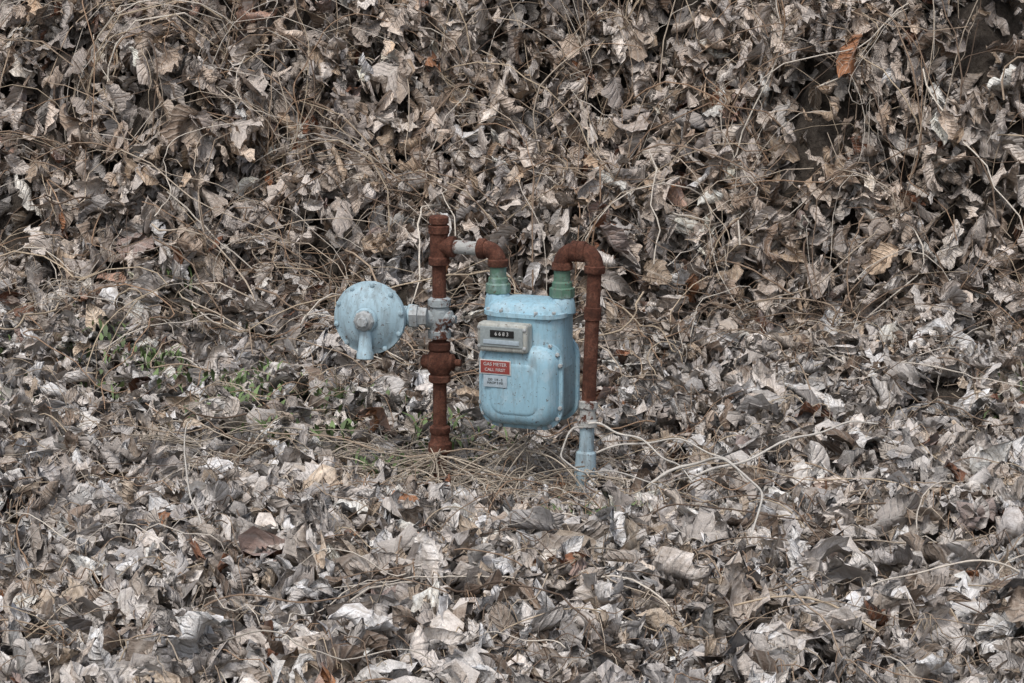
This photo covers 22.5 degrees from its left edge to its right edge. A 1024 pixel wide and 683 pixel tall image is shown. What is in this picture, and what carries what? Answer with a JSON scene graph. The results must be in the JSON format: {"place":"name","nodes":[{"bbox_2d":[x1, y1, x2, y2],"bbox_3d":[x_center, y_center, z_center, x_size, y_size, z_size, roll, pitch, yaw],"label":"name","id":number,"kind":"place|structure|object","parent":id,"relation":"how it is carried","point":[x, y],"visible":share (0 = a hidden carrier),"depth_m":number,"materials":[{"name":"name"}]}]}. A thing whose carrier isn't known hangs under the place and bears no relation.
{"place":"outdoors","nodes":[
{"label":"outdoors","id":0,"kind":"place"},
{"bbox_2d":[0,0,1023,679],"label":"ground","id":1,"kind":"structure","parent":0,"point":[822,128],"depth_m":7.55,"materials":[{"name":"brown soil"}]},
{"bbox_2d":[420,215,508,482],"bbox_3d":[-0.113,0.102,6.202,0.224,0.812,0.067,4,12,18],"label":"rusty gas pipe","id":2,"kind":"object","parent":1,"relation":"on","point":[439,362],"visible":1,"depth_m":6.17,"materials":[{"name":"metal"}]},
{"bbox_2d":[334,281,427,359],"bbox_3d":[-0.310,-0.056,6.149,0.220,0.183,0.126,-4,12,-22],"label":"gas pressure regulator","id":3,"kind":"object","parent":2,"relation":"attached to","point":[371,318],"visible":1,"depth_m":6.11,"materials":[{"name":"blue paint"}]},
{"bbox_2d":[479,339,579,429],"bbox_3d":[0.041,0.090,6.128,0.212,0.216,0.193,4,12,22],"label":"casing","id":4,"kind":"object","parent":2,"relation":"hanging from","point":[557,387],"visible":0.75,"depth_m":6.04,"materials":[{"name":"blue paint"}]},
{"bbox_2d":[481,360,509,374],"bbox_3d":[-0.040,0.060,6.044,0.074,0.030,0.002,5,12,22],"label":"red label","id":5,"kind":"object","parent":4,"relation":"attached to","point":[485,367],"visible":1,"depth_m":6.04,"materials":[{"name":"red plastic"}]},
{"bbox_2d":[480,359,510,375],"bbox_3d":[-0.040,0.060,6.045,0.079,0.035,0.003,5,12,23],"label":"label border","id":6,"kind":"object","parent":4,"relation":"attached to","point":[495,360],"visible":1,"depth_m":6.04,"materials":[{"name":"white plastic"}]},
{"bbox_2d":[478,320,531,353],"bbox_3d":[-0.017,-0.011,6.033,0.126,0.068,0.040,4,12,22],"label":"index housing","id":7,"kind":"object","parent":4,"relation":"on","point":[527,339],"visible":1,"depth_m":6.01,"materials":[{"name":"grey metal"}]},
{"bbox_2d":[483,339,518,345],"bbox_3d":[-0.026,0.002,6.014,0.090,0.010,0.003,4,12,21],"label":"index nameplate","id":8,"kind":"object","parent":7,"relation":"attached to","point":[501,342],"visible":1,"depth_m":6.01,"materials":[{"name":"grey metal"}]},
{"bbox_2d":[480,326,522,348],"bbox_3d":[-0.025,-0.010,6.014,0.108,0.048,0.004,4,12,22],"label":"meter faceplate","id":9,"kind":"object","parent":7,"relation":"attached to","point":[485,333],"depth_m":6.01,"materials":[{"name":"grey metal"}]},
{"bbox_2d":[477,325,525,350],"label":"index screws","id":10,"kind":"object","parent":7,"relation":"attached to","point":[523,348],"visible":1,"depth_m":6.00,"materials":[{"name":"grey metal"}]},
{"bbox_2d":[490,330,513,338],"bbox_3d":[-0.024,-0.017,6.009,0.060,0.017,0.003,4,12,21],"label":"register strip","id":11,"kind":"object","parent":7,"relation":"attached to","point":[509,333],"visible":1,"depth_m":6.01,"materials":[{"name":"black plastic"}]},
{"bbox_2d":[490,364,537,415],"bbox_3d":[0.004,0.113,6.040,0.122,0.124,0.004,4,12,21],"label":"front panel","id":12,"kind":"object","parent":4,"relation":"attached to","point":[518,395],"visible":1,"depth_m":6.04,"materials":[{"name":"blue paint"}]},
{"bbox_2d":[483,375,506,387],"bbox_3d":[-0.040,0.094,6.051,0.060,0.028,0.003,5,12,23],"label":"spec plate","id":13,"kind":"object","parent":12,"relation":"attached to","point":[493,378],"visible":1,"depth_m":6.05,"materials":[{"name":"white metal"}]},
{"bbox_2d":[478,307,580,430],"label":"casing bolts","id":14,"kind":"object","parent":4,"relation":"attached to","point":[549,426],"visible":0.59,"depth_m":6.05,"materials":[{"name":"metal"}]},
{"bbox_2d":[484,294,575,367],"bbox_3d":[0.043,-0.027,6.109,0.208,0.160,0.158,4,12,22],"label":"casing","id":15,"kind":"object","parent":4,"relation":"on","point":[548,327],"visible":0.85,"depth_m":6.04,"materials":[{"name":"blue paint"}]},
{"bbox_2d":[485,293,575,313],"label":"port bosses","id":16,"kind":"object","parent":15,"relation":"attached to","point":[567,306],"visible":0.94,"depth_m":6.05,"materials":[{"name":"blue paint"}]},
{"bbox_2d":[486,267,574,298],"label":"swivel unions","id":17,"kind":"object","parent":16,"relation":"on","point":[497,283],"visible":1,"depth_m":6.05,"materials":[{"name":"green paint"}]},
{"bbox_2d":[0,0,1023,682],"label":"dead leaves","id":18,"kind":"object","parent":1,"relation":"on","point":[276,566],"visible":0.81,"depth_m":6.96,"materials":[{"name":"brown plant"}]},
{"bbox_2d":[0,0,1023,682],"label":"dead vines","id":19,"kind":"object","parent":1,"relation":"on","point":[484,486],"visible":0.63,"depth_m":7.09,"materials":[{"name":"beige plant"}]},
{"bbox_2d":[0,265,1023,513],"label":"grass","id":20,"kind":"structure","parent":1,"relation":"on","point":[346,423],"depth_m":6.60,"materials":[{"name":"green plant"}]},
{"bbox_2d":[552,241,604,492],"bbox_3d":[0.152,0.114,6.082,0.132,0.709,0.070,5,12,24],"label":"rusty gas pipe","id":21,"kind":"object","parent":1,"relation":"on","point":[568,254],"visible":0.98,"depth_m":6.03,"materials":[{"name":"metal"}]}
]}

